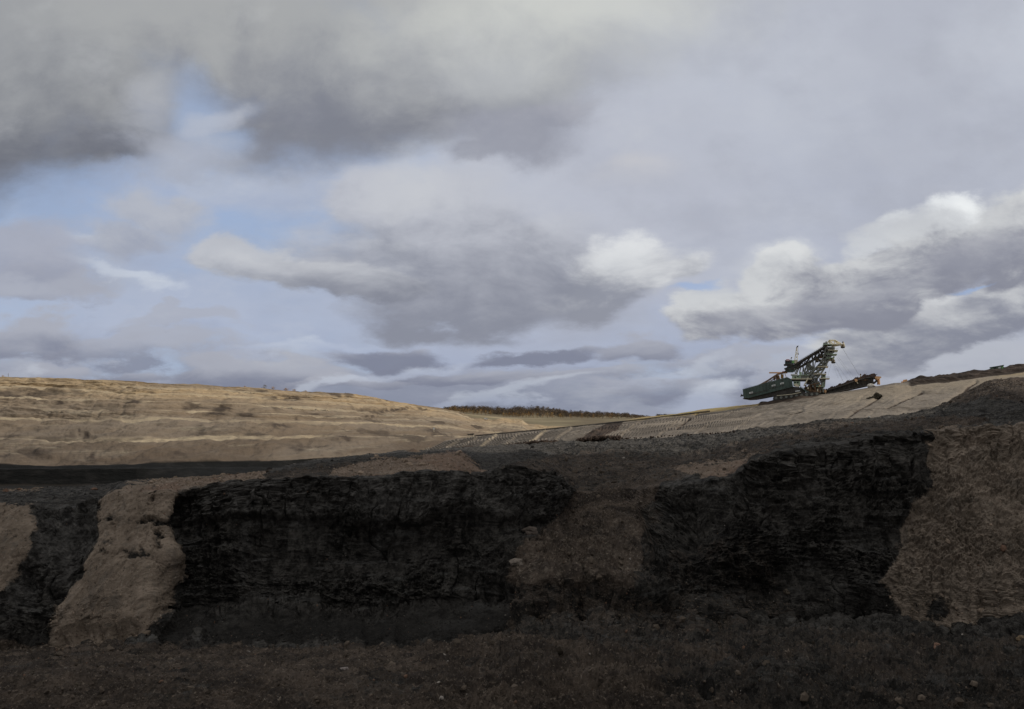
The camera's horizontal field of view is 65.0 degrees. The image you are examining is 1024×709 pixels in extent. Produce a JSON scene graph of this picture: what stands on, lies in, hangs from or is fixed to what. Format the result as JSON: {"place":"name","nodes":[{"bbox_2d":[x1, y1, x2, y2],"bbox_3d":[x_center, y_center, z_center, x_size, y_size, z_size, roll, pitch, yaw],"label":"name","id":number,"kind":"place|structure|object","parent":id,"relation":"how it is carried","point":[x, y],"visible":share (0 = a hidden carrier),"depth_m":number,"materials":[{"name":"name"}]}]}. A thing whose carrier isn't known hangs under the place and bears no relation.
{"place":"outdoors","nodes":[
{"label":"outdoors","id":0,"kind":"place"},
{"bbox_2d":[0,376,566,488],"bbox_3d":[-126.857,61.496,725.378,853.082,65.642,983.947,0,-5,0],"label":"terraced pit slope","id":1,"kind":"structure","parent":0,"point":[63,432],"depth_m":480.90,"materials":[{"name":"beige soil"}]},
{"bbox_2d":[0,378,1023,708],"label":"ground","id":2,"kind":"structure","parent":0,"point":[860,482],"depth_m":108.74,"materials":[{"name":"black soil"}]},
{"bbox_2d":[408,448,419,451],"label":"soil heap","id":3,"kind":"object","parent":2,"relation":"on","point":[413,450],"visible":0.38,"depth_m":223.44,"materials":[{"name":"soil"}]},
{"bbox_2d":[0,378,1023,708],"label":"rubble","id":4,"kind":"object","parent":2,"relation":"on","point":[804,696],"visible":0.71,"depth_m":98.71,"materials":[{"name":"brown stone"}]},
{"bbox_2d":[509,558,522,566],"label":"boulder","id":5,"kind":"object","parent":2,"relation":"on","point":[513,562],"visible":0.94,"depth_m":108.08,"materials":[{"name":"grey stone"}]},
{"bbox_2d":[522,526,537,534],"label":"boulder","id":6,"kind":"object","parent":2,"relation":"on","point":[528,530],"visible":0.99,"depth_m":116.41,"materials":[{"name":"grey stone"}]},
{"bbox_2d":[458,429,764,446],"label":"clods","id":7,"kind":"object","parent":2,"relation":"on","point":[599,438],"visible":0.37,"depth_m":264.53,"materials":[{"name":"black soil"}]},
{"bbox_2d":[783,589,789,594],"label":"boulder","id":8,"kind":"object","parent":2,"relation":"on","point":[786,592],"visible":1,"depth_m":111.22,"materials":[{"name":"grey stone"}]},
{"bbox_2d":[1016,635,1023,640],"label":"boulder","id":9,"kind":"object","parent":2,"relation":"on","point":[1019,637],"visible":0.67,"depth_m":78.29,"materials":[{"name":"stone"}]},
{"bbox_2d":[0,0,1023,415],"label":"sky","id":10,"kind":"structure","parent":0,"point":[639,207],"materials":[{"name":"grey"}]},
{"bbox_2d":[457,409,639,426],"bbox_3d":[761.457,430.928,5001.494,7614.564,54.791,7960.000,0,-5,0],"label":"field","id":11,"kind":"structure","parent":0,"point":[556,420],"depth_m":1340.16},
{"bbox_2d":[443,404,668,417],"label":"woods","id":12,"kind":"object","parent":11,"relation":"on","point":[519,410],"visible":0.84,"depth_m":1522.77,"materials":[{"name":"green plant"}]},
{"bbox_2d":[426,364,1023,449],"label":"dug pit slope","id":13,"kind":"structure","parent":0,"point":[918,393],"depth_m":400.51,"materials":[{"name":"beige soil"}]},
{"bbox_2d":[476,410,709,435],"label":"belt conveyor","id":14,"kind":"object","parent":13,"relation":"on","point":[593,424],"visible":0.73,"depth_m":512.26,"materials":[{"name":"metal"}]},
{"bbox_2d":[740,340,880,400],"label":"bucket chain excavator","id":15,"kind":"object","parent":13,"relation":"on","point":[776,387],"visible":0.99,"depth_m":457.18,"materials":[{"name":"metal"}]},
{"bbox_2d":[866,392,881,398],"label":"earth clump","id":16,"kind":"object","parent":13,"relation":"on","point":[876,395],"visible":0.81,"depth_m":378.63,"materials":[{"name":"black soil"}]},
{"bbox_2d":[990,365,1003,368],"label":"site hut","id":17,"kind":"object","parent":13,"relation":"on","point":[998,367],"visible":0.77,"depth_m":424.48,"materials":[{"name":"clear metal"}]}
]}

